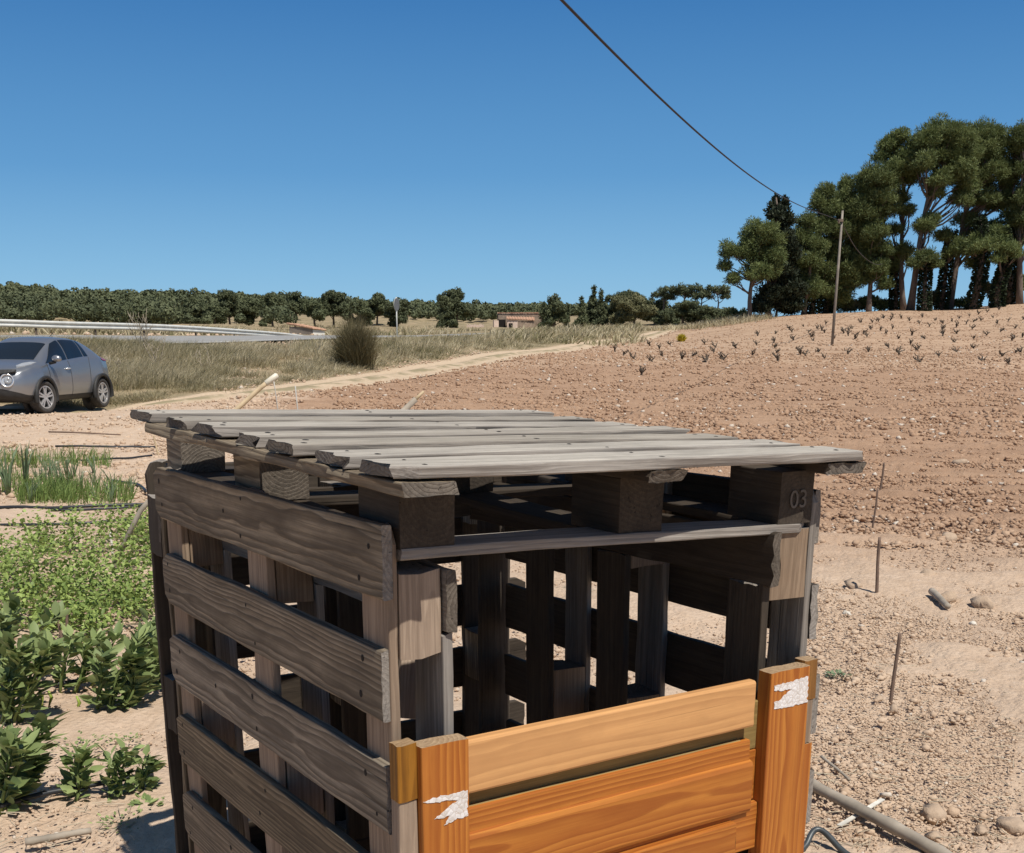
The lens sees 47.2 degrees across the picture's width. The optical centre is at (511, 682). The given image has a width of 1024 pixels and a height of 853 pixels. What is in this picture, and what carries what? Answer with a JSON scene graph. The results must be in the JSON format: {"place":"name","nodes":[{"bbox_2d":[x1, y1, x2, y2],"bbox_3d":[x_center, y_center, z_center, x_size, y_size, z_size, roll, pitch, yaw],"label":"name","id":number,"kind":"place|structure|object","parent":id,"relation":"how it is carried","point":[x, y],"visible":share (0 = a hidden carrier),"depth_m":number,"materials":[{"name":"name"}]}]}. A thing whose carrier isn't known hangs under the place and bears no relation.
{"place":"outdoors","nodes":[
{"label":"outdoors","id":0,"kind":"place"},
{"bbox_2d":[0,333,480,342],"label":"road","id":1,"kind":"structure","parent":0,"point":[243,338],"depth_m":54.33,"materials":[{"name":"asphalt"}]},
{"bbox_2d":[0,329,676,414],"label":"dirt track","id":2,"kind":"structure","parent":0,"point":[422,370],"depth_m":37.98,"materials":[{"name":"soil"}]},
{"bbox_2d":[0,333,113,413],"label":"parked car","id":3,"kind":"object","parent":2,"relation":"on","point":[41,374],"visible":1,"depth_m":25.25,"materials":[{"name":"silver metal"}]},
{"bbox_2d":[0,304,1023,852],"bbox_3d":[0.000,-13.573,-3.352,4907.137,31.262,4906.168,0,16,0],"label":"ground","id":4,"kind":"structure","parent":0,"point":[152,830],"depth_m":8.71,"materials":[{"name":"soil"}]},
{"bbox_2d":[0,445,18,494],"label":"onion plant","id":5,"kind":"object","parent":4,"relation":"on","point":[5,475],"visible":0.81,"depth_m":12.20,"materials":[{"name":"green plant"}]},
{"bbox_2d":[20,441,34,482],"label":"onion plant","id":6,"kind":"object","parent":4,"relation":"on","point":[25,465],"visible":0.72,"depth_m":12.47,"materials":[{"name":"green plant"}]},
{"bbox_2d":[0,621,68,724],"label":"bean plant","id":7,"kind":"object","parent":4,"relation":"on","point":[42,651],"visible":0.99,"depth_m":4.73,"materials":[{"name":"green plant"}]},
{"bbox_2d":[0,591,70,681],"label":"bean plant","id":8,"kind":"object","parent":4,"relation":"on","point":[8,623],"visible":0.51,"depth_m":5.32,"materials":[{"name":"green plant"}]},
{"bbox_2d":[0,710,71,814],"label":"bean plant","id":9,"kind":"object","parent":4,"relation":"on","point":[26,758],"visible":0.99,"depth_m":3.85,"materials":[{"name":"green plant"}]},
{"bbox_2d":[25,828,91,845],"bbox_3d":[-1.402,0.476,3.629,0.194,0.027,0.027,-8,18,-25],"label":"cane","id":10,"kind":"object","parent":4,"relation":"on","point":[33,840],"visible":1,"depth_m":3.62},
{"bbox_2d":[0,503,142,508],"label":"drip hose","id":11,"kind":"object","parent":4,"relation":"on","point":[48,507],"visible":0.61,"depth_m":11.03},
{"bbox_2d":[0,442,144,505],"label":"onion seedlings","id":12,"kind":"object","parent":4,"relation":"on","point":[64,491],"visible":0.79,"depth_m":12.02,"materials":[{"name":"green plant"}]},
{"bbox_2d":[0,517,146,525],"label":"drip hose","id":13,"kind":"object","parent":4,"relation":"on","point":[7,524],"visible":0.3,"depth_m":9.97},
{"bbox_2d":[0,773,153,808],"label":"drip hose","id":14,"kind":"object","parent":4,"relation":"on","point":[41,794],"visible":0.64,"depth_m":3.93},
{"bbox_2d":[0,496,154,642],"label":"pea plants","id":15,"kind":"object","parent":4,"relation":"on","point":[65,583],"visible":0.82,"depth_m":7.08,"materials":[{"name":"green plant"}]},
{"bbox_2d":[58,296,101,317],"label":"bushy tree","id":16,"kind":"object","parent":4,"relation":"on","point":[87,299],"visible":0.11,"depth_m":228.42,"materials":[{"name":"plant"}]},
{"bbox_2d":[55,742,105,801],"bbox_3d":[-1.478,0.306,3.985,0.196,0.231,0.160,15,22,42],"label":"bean plant","id":17,"kind":"object","parent":4,"relation":"on","point":[79,773],"visible":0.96,"depth_m":3.97,"materials":[{"name":"green plant"}]},
{"bbox_2d":[52,730,113,756],"bbox_3d":[-1.644,0.236,4.439,0.256,0.042,0.256,0,16,0],"label":"weed","id":18,"kind":"object","parent":4,"relation":"on","point":[78,737],"visible":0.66,"depth_m":4.48,"materials":[{"name":"green plant"}]},
{"bbox_2d":[50,620,129,692],"bbox_3d":[-1.904,-0.110,5.263,0.374,0.340,0.241,0,16,0],"label":"bean plant","id":19,"kind":"object","parent":4,"relation":"on","point":[76,646],"visible":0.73,"depth_m":5.23,"materials":[{"name":"green plant"}]},
{"bbox_2d":[51,505,140,510],"bbox_3d":[-3.880,-1.629,10.991,0.828,0.030,0.102,-6,17,-19],"label":"drip hose","id":20,"kind":"object","parent":4,"relation":"on","point":[102,508],"visible":0.66,"depth_m":10.96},
{"bbox_2d":[55,445,154,447],"bbox_3d":[-6.006,-3.493,17.389,1.433,0.077,0.110,-5,17,-18],"label":"drip hose","id":21,"kind":"object","parent":4,"relation":"on","point":[104,446],"visible":0.91,"depth_m":17.32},
{"bbox_2d":[87,805,141,832],"bbox_3d":[-1.250,0.439,3.741,0.180,0.032,0.183,0,16,0],"label":"weed","id":22,"kind":"object","parent":4,"relation":"on","point":[111,817],"visible":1,"depth_m":3.75,"materials":[{"name":"green plant"}]},
{"bbox_2d":[76,620,160,710],"bbox_3d":[-1.644,-0.059,4.958,0.474,0.444,0.385,0,16,0],"label":"bean plant","id":23,"kind":"object","parent":4,"relation":"on","point":[133,681],"visible":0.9,"depth_m":4.89,"materials":[{"name":"green plant"}]},
{"bbox_2d":[95,737,166,801],"bbox_3d":[-1.292,0.295,3.987,0.234,0.251,0.142,-8,18,-26],"label":"bean plant","id":24,"kind":"object","parent":4,"relation":"on","point":[139,779],"visible":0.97,"depth_m":3.98,"materials":[{"name":"green plant"}]},
{"bbox_2d":[126,310,153,343],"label":"dry stalks","id":25,"kind":"object","parent":4,"relation":"on","point":[140,330],"visible":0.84,"depth_m":40.62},
{"bbox_2d":[127,792,163,810],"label":"weed","id":26,"kind":"object","parent":4,"relation":"on","point":[149,799],"visible":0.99,"depth_m":3.92,"materials":[{"name":"green plant"}]},
{"bbox_2d":[0,319,297,335],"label":"guardrail","id":27,"kind":"object","parent":4,"relation":"on","point":[94,326],"visible":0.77,"depth_m":55.66,"materials":[{"name":"metal"}]},
{"bbox_2d":[138,607,160,687],"bbox_3d":[-1.546,-0.141,5.228,0.325,0.414,0.330,-5,17,-17],"label":"bean plant","id":28,"kind":"object","parent":4,"relation":"on","point":[144,613],"visible":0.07,"depth_m":5.24,"materials":[{"name":"green plant"}]},
{"bbox_2d":[112,373,278,563],"bbox_3d":[-2.265,-1.474,8.316,1.281,1.385,0.061,-5,17,-17],"label":"cane","id":29,"kind":"object","parent":4,"relation":"on","point":[243,403],"visible":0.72,"depth_m":8.28,"materials":[{"name":"beige plant"}]},
{"bbox_2d":[180,297,227,323],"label":"bushy tree","id":30,"kind":"object","parent":4,"relation":"on","point":[187,302],"visible":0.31,"depth_m":223.65,"materials":[{"name":"plant"}]},
{"bbox_2d":[200,302,229,323],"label":"bushy tree","id":31,"kind":"object","parent":4,"relation":"on","point":[217,312],"visible":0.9,"depth_m":213.36,"materials":[{"name":"plant"}]},
{"bbox_2d":[217,289,251,324],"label":"pine tree","id":32,"kind":"object","parent":4,"relation":"on","point":[227,298],"visible":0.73,"depth_m":216.11,"materials":[{"name":"green plant"}]},
{"bbox_2d":[233,295,259,325],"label":"bushy tree","id":33,"kind":"object","parent":4,"relation":"on","point":[251,316],"visible":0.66,"depth_m":219.92,"materials":[{"name":"plant"}]},
{"bbox_2d":[257,291,286,325],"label":"pine tree","id":34,"kind":"object","parent":4,"relation":"on","point":[267,299],"visible":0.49,"depth_m":214.47,"materials":[{"name":"green plant"}]},
{"bbox_2d":[284,291,307,326],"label":"pine tree","id":35,"kind":"object","parent":4,"relation":"on","point":[294,301],"visible":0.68,"depth_m":221.97,"materials":[{"name":"green plant"}]},
{"bbox_2d":[153,467,457,852],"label":"wooden pallet","id":36,"kind":"object","parent":4,"relation":"on","point":[313,762],"visible":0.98,"depth_m":2.26,"materials":[{"name":"brown wood"}]},
{"bbox_2d":[286,323,325,334],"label":"shed","id":37,"kind":"structure","parent":4,"relation":"on","point":[303,329],"depth_m":144.16,"materials":[{"name":"tile"}]},
{"bbox_2d":[300,299,325,325],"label":"bushy tree","id":38,"kind":"object","parent":4,"relation":"on","point":[313,309],"visible":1,"depth_m":212.50,"materials":[{"name":"plant"}]},
{"bbox_2d":[318,289,351,326],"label":"pine tree","id":39,"kind":"object","parent":4,"relation":"on","point":[333,303],"visible":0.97,"depth_m":215.73,"materials":[{"name":"green plant"}]},
{"bbox_2d":[145,459,525,852],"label":"wooden pallet","id":40,"kind":"object","parent":4,"relation":"on","point":[488,705],"visible":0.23,"depth_m":3.29,"materials":[{"name":"brown wood"}]},
{"bbox_2d":[322,310,393,369],"bbox_3d":[-5.630,-12.212,41.799,2.934,2.089,3.146,0,16,0],"label":"broom bush","id":41,"kind":"object","parent":4,"relation":"on","point":[354,343],"visible":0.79,"depth_m":41.45,"materials":[{"name":"plant"}]},
{"bbox_2d":[342,299,375,325],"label":"bushy tree","id":42,"kind":"object","parent":4,"relation":"on","point":[361,306],"visible":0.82,"depth_m":214.93,"materials":[{"name":"plant"}]},
{"bbox_2d":[0,281,729,326],"bbox_3d":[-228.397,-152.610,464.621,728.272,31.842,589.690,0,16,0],"label":"hill forest","id":43,"kind":"object","parent":4,"relation":"on","point":[115,305],"visible":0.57,"depth_m":226.47,"materials":[{"name":"plant"}]},
{"bbox_2d":[364,292,385,324],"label":"pine tree","id":44,"kind":"object","parent":4,"relation":"on","point":[376,302],"visible":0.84,"depth_m":218.13,"materials":[{"name":"green plant"}]},
{"bbox_2d":[0,312,786,406],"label":"verge grass","id":45,"kind":"structure","parent":4,"relation":"on","point":[181,368],"depth_m":42.06,"materials":[{"name":"plant"}]},
{"bbox_2d":[383,299,409,326],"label":"bushy tree","id":46,"kind":"object","parent":4,"relation":"on","point":[389,310],"visible":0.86,"depth_m":211.04,"materials":[{"name":"plant"}]},
{"bbox_2d":[398,659,415,718],"bbox_3d":[-0.253,-0.072,3.132,0.080,0.348,0.182,4,16,14],"label":"loose board","id":47,"kind":"object","parent":4,"relation":"on","point":[406,670],"visible":0.13,"depth_m":3.11,"materials":[{"name":"brown wood"}]},
{"bbox_2d":[400,391,424,409],"bbox_3d":[-1.238,-1.348,7.898,1.372,1.184,0.043,-6,17,-19],"label":"cane","id":48,"kind":"object","parent":4,"relation":"on","point":[410,403],"visible":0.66,"depth_m":7.94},
{"bbox_2d":[435,311,458,327],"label":"bushy tree","id":49,"kind":"object","parent":4,"relation":"on","point":[446,319],"visible":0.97,"depth_m":211.81,"materials":[{"name":"plant"}]},
{"bbox_2d":[435,286,478,320],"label":"pine tree","id":50,"kind":"object","parent":4,"relation":"on","point":[451,299],"visible":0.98,"depth_m":212.28,"materials":[{"name":"green plant"}]},
{"bbox_2d":[0,304,1023,852],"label":"soil clods","id":51,"kind":"object","parent":4,"relation":"on","point":[972,524],"visible":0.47,"depth_m":14.05,"materials":[{"name":"soil"}]},
{"bbox_2d":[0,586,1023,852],"bbox_3d":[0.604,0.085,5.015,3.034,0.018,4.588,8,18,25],"label":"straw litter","id":52,"kind":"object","parent":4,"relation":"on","point":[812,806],"visible":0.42,"depth_m":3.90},
{"bbox_2d":[493,312,540,327],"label":"ruined house","id":53,"kind":"structure","parent":4,"relation":"on","point":[519,320],"depth_m":237.77,"materials":[{"name":"stone"}]},
{"bbox_2d":[539,293,569,328],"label":"bushy tree","id":54,"kind":"object","parent":4,"relation":"on","point":[554,307],"visible":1,"depth_m":189.94,"materials":[{"name":"plant"}]},
{"bbox_2d":[572,296,589,326],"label":"cypress tree","id":55,"kind":"object","parent":4,"relation":"on","point":[582,316],"visible":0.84,"depth_m":190.35,"materials":[{"name":"green plant"}]},
{"bbox_2d":[586,285,597,326],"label":"cypress tree","id":56,"kind":"object","parent":4,"relation":"on","point":[591,308],"visible":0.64,"depth_m":192.97,"materials":[{"name":"green plant"}]},
{"bbox_2d":[592,288,609,326],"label":"cypress tree","id":57,"kind":"object","parent":4,"relation":"on","point":[602,319],"visible":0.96,"depth_m":189.34,"materials":[{"name":"green plant"}]},
{"bbox_2d":[389,656,817,852],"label":"slatted panel","id":58,"kind":"object","parent":4,"relation":"on","point":[723,768],"visible":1,"depth_m":2.15,"materials":[{"name":"orange wood"}]},
{"bbox_2d":[604,294,624,324],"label":"bushy tree","id":59,"kind":"object","parent":4,"relation":"on","point":[608,311],"visible":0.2,"depth_m":203.58,"materials":[{"name":"plant"}]},
{"bbox_2d":[609,289,647,322],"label":"pine tree","id":60,"kind":"object","parent":4,"relation":"on","point":[612,305],"visible":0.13,"depth_m":201.22,"materials":[{"name":"green plant"}]},
{"bbox_2d":[608,292,658,324],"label":"bushy tree","id":61,"kind":"object","parent":4,"relation":"on","point":[630,310],"visible":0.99,"depth_m":185.78,"materials":[{"name":"plant"}]},
{"bbox_2d":[470,472,820,852],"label":"wooden pallet","id":62,"kind":"object","parent":4,"relation":"on","point":[752,589],"visible":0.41,"depth_m":2.74,"materials":[{"name":"brown wood"}]},
{"bbox_2d":[130,409,866,560],"bbox_3d":[-0.110,-0.457,2.477,1.093,0.229,1.260,-12,20,-35],"label":"wooden pallet","id":63,"kind":"object","parent":62,"relation":"on","point":[414,476],"visible":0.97,"depth_m":2.18,"materials":[{"name":"grey wood"}]},
{"bbox_2d":[641,297,667,324],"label":"bushy tree","id":64,"kind":"object","parent":4,"relation":"on","point":[658,303],"visible":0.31,"depth_m":199.46,"materials":[{"name":"plant"}]},
{"bbox_2d":[651,286,676,309],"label":"pine tree","id":65,"kind":"object","parent":4,"relation":"on","point":[659,293],"visible":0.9,"depth_m":196.56,"materials":[{"name":"green plant"}]},
{"bbox_2d":[650,309,680,325],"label":"bushy tree","id":66,"kind":"object","parent":4,"relation":"on","point":[668,317],"visible":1,"depth_m":181.20,"materials":[{"name":"plant"}]},
{"bbox_2d":[663,281,702,319],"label":"pine tree","id":67,"kind":"object","parent":4,"relation":"on","point":[684,291],"visible":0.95,"depth_m":194.39,"materials":[{"name":"green plant"}]},
{"bbox_2d":[670,300,701,323],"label":"bushy tree","id":68,"kind":"object","parent":4,"relation":"on","point":[682,309],"visible":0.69,"depth_m":187.63,"materials":[{"name":"plant"}]},
{"bbox_2d":[683,304,721,322],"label":"bushy tree","id":69,"kind":"object","parent":4,"relation":"on","point":[704,313],"visible":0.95,"depth_m":185.40,"materials":[{"name":"plant"}]},
{"bbox_2d":[690,287,716,320],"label":"pine tree","id":70,"kind":"object","parent":4,"relation":"on","point":[696,297],"visible":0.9,"depth_m":192.38,"materials":[{"name":"green plant"}]},
{"bbox_2d":[699,284,730,307],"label":"pine tree","id":71,"kind":"object","parent":4,"relation":"on","point":[723,291],"visible":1,"depth_m":191.15,"materials":[{"name":"green plant"}]},
{"bbox_2d":[727,306,746,317],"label":"bush","id":72,"kind":"object","parent":4,"relation":"on","point":[734,311],"visible":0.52,"depth_m":108.43,"materials":[{"name":"green plant"}]},
{"bbox_2d":[716,215,788,318],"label":"pine tree","id":73,"kind":"object","parent":4,"relation":"on","point":[760,252],"visible":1,"depth_m":99.15,"materials":[{"name":"green plant"}]},
{"bbox_2d":[746,193,810,316],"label":"cypress tree","id":74,"kind":"object","parent":4,"relation":"on","point":[785,291],"visible":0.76,"depth_m":102.14,"materials":[{"name":"plant"}]},
{"bbox_2d":[792,207,830,314],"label":"pine tree","id":75,"kind":"object","parent":4,"relation":"on","point":[816,245],"visible":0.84,"depth_m":102.67,"materials":[{"name":"green plant"}]},
{"bbox_2d":[804,826,849,852],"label":"hose","id":76,"kind":"object","parent":4,"relation":"on","point":[834,842],"visible":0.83,"depth_m":3.55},
{"bbox_2d":[806,180,861,313],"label":"pine tree","id":77,"kind":"object","parent":4,"relation":"on","point":[824,200],"visible":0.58,"depth_m":104.06,"materials":[{"name":"green plant"}]},
{"bbox_2d":[820,755,850,780],"bbox_3d":[1.167,0.307,4.234,0.013,0.013,0.242,-3,16,-9],"label":"stick","id":78,"kind":"object","parent":4,"relation":"on","point":[835,767],"visible":1,"depth_m":4.23,"materials":[{"name":"grey wood"}]},
{"bbox_2d":[831,210,843,344],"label":"utility pole","id":79,"kind":"object","parent":4,"relation":"on","point":[836,286],"visible":0.83,"depth_m":66.38,"materials":[{"name":"wood"}]},
{"bbox_2d":[560,0,838,220],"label":"overhead cable","id":80,"kind":"object","parent":79,"relation":"attached to","point":[589,28],"visible":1,"depth_m":14.45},
{"bbox_2d":[844,578,862,588],"bbox_3d":[2.172,-0.605,7.467,0.121,0.105,0.114,-4,16,-13],"label":"clod","id":81,"kind":"object","parent":4,"relation":"on","point":[852,583],"visible":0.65,"depth_m":7.42,"materials":[{"name":"soil"}]},
{"bbox_2d":[842,299,865,311],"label":"bush","id":82,"kind":"object","parent":4,"relation":"on","point":[856,306],"visible":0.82,"depth_m":107.81,"materials":[{"name":"green plant"}]},
{"bbox_2d":[819,172,889,313],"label":"pine tree","id":83,"kind":"object","parent":4,"relation":"on","point":[844,295],"visible":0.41,"depth_m":105.00,"materials":[{"name":"green plant"}]},
{"bbox_2d":[837,798,884,826],"bbox_3d":[1.141,0.423,3.828,0.016,0.004,0.308,14,21,40],"label":"lath","id":84,"kind":"object","parent":4,"relation":"on","point":[854,816],"visible":0.71,"depth_m":3.79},
{"bbox_2d":[857,294,890,310],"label":"bush","id":85,"kind":"object","parent":4,"relation":"on","point":[876,300],"visible":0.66,"depth_m":107.88,"materials":[{"name":"green plant"}]},
{"bbox_2d":[844,158,905,311],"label":"pine tree","id":86,"kind":"object","parent":4,"relation":"on","point":[875,203],"visible":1,"depth_m":102.44,"materials":[{"name":"green plant"}]},
{"bbox_2d":[875,537,880,592],"bbox_3d":[2.262,-0.683,7.257,0.032,0.432,0.024,0,16,0],"label":"stake","id":87,"kind":"object","parent":4,"relation":"on","point":[877,567],"visible":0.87,"depth_m":7.24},
{"bbox_2d":[813,779,952,852],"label":"pipe","id":88,"kind":"object","parent":4,"relation":"on","point":[897,829],"visible":0.81,"depth_m":3.68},
{"bbox_2d":[889,633,900,705],"bbox_3d":[1.649,-0.028,5.060,0.028,0.378,0.019,0,16,0],"label":"stake","id":89,"kind":"object","parent":4,"relation":"on","point":[894,669],"visible":0.88,"depth_m":5.05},
{"bbox_2d":[868,126,922,309],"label":"pine tree","id":90,"kind":"object","parent":4,"relation":"on","point":[891,147],"visible":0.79,"depth_m":103.30,"materials":[{"name":"green plant"}]},
{"bbox_2d":[882,243,910,309],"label":"pine tree","id":91,"kind":"object","parent":4,"relation":"on","point":[894,292],"visible":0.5,"depth_m":106.58,"materials":[{"name":"green plant"}]},
{"bbox_2d":[905,244,945,310],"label":"pine tree","id":92,"kind":"object","parent":4,"relation":"on","point":[925,261],"visible":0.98,"depth_m":101.85,"materials":[{"name":"green plant"}]},
{"bbox_2d":[914,803,946,824],"bbox_3d":[1.376,0.430,3.833,0.094,0.069,0.082,-9,18,-29],"label":"clod","id":93,"kind":"object","parent":4,"relation":"on","point":[937,811],"visible":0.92,"depth_m":3.81,"materials":[{"name":"soil"}]},
{"bbox_2d":[925,831,941,839],"bbox_3d":[1.316,0.481,3.658,0.054,0.045,0.057,0,16,0],"label":"clod","id":94,"kind":"object","parent":4,"relation":"on","point":[931,835],"visible":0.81,"depth_m":3.64,"materials":[{"name":"soil"}]},
{"bbox_2d":[928,588,950,608],"bbox_3d":[2.547,-0.502,6.984,0.045,0.045,0.415,2,16,6],"label":"stick","id":95,"kind":"object","parent":4,"relation":"on","point":[938,597],"visible":1,"depth_m":6.96,"materials":[{"name":"grey wood"}]},
{"bbox_2d":[904,112,986,309],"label":"pine tree","id":96,"kind":"object","parent":4,"relation":"on","point":[949,154],"visible":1,"depth_m":100.69,"materials":[{"name":"green plant"}]},
{"bbox_2d":[933,591,958,602],"bbox_3d":[2.631,-0.496,7.096,0.158,0.128,0.133,0,16,0],"label":"stone","id":97,"kind":"object","parent":4,"relation":"on","point":[949,596],"visible":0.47,"depth_m":7.05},
{"bbox_2d":[928,224,966,309],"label":"pine tree","id":98,"kind":"object","parent":4,"relation":"on","point":[949,239],"visible":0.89,"depth_m":105.66,"materials":[{"name":"green plant"}]},
{"bbox_2d":[954,296,970,308],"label":"bush","id":99,"kind":"object","parent":4,"relation":"on","point":[960,302],"visible":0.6,"depth_m":108.13,"materials":[{"name":"green plant"}]},
{"bbox_2d":[970,596,993,608],"bbox_3d":[2.782,-0.448,6.933,0.152,0.138,0.138,10,19,32],"label":"stone","id":100,"kind":"object","parent":4,"relation":"on","point":[979,602],"visible":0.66,"depth_m":6.88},
{"bbox_2d":[956,216,1012,309],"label":"pine tree","id":101,"kind":"object","parent":4,"relation":"on","point":[982,244],"visible":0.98,"depth_m":102.64,"materials":[{"name":"green plant"}]},
{"bbox_2d":[949,115,1020,308],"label":"pine tree","id":102,"kind":"object","parent":4,"relation":"on","point":[996,165],"visible":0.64,"depth_m":103.46,"materials":[{"name":"green plant"}]},
{"bbox_2d":[987,227,1023,307],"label":"pine tree","id":103,"kind":"object","parent":4,"relation":"on","point":[1002,258],"visible":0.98,"depth_m":102.55,"materials":[{"name":"green plant"}]},
{"bbox_2d":[996,816,1023,835],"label":"clod","id":104,"kind":"object","parent":4,"relation":"on","point":[1012,825],"visible":0.88,"depth_m":3.71,"materials":[{"name":"soil"}]},
{"bbox_2d":[998,186,1023,304],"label":"pine tree","id":105,"kind":"object","parent":4,"relation":"on","point":[1006,211],"visible":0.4,"depth_m":105.08,"materials":[{"name":"green plant"}]},
{"bbox_2d":[1003,117,1023,303],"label":"pine tree","id":106,"kind":"object","parent":4,"relation":"on","point":[1017,151],"visible":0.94,"depth_m":102.69,"materials":[{"name":"green plant"}]},
{"bbox_2d":[0,0,1023,316],"label":"sky","id":107,"kind":"structure","parent":0,"point":[496,151],"materials":[{"name":"blue"}]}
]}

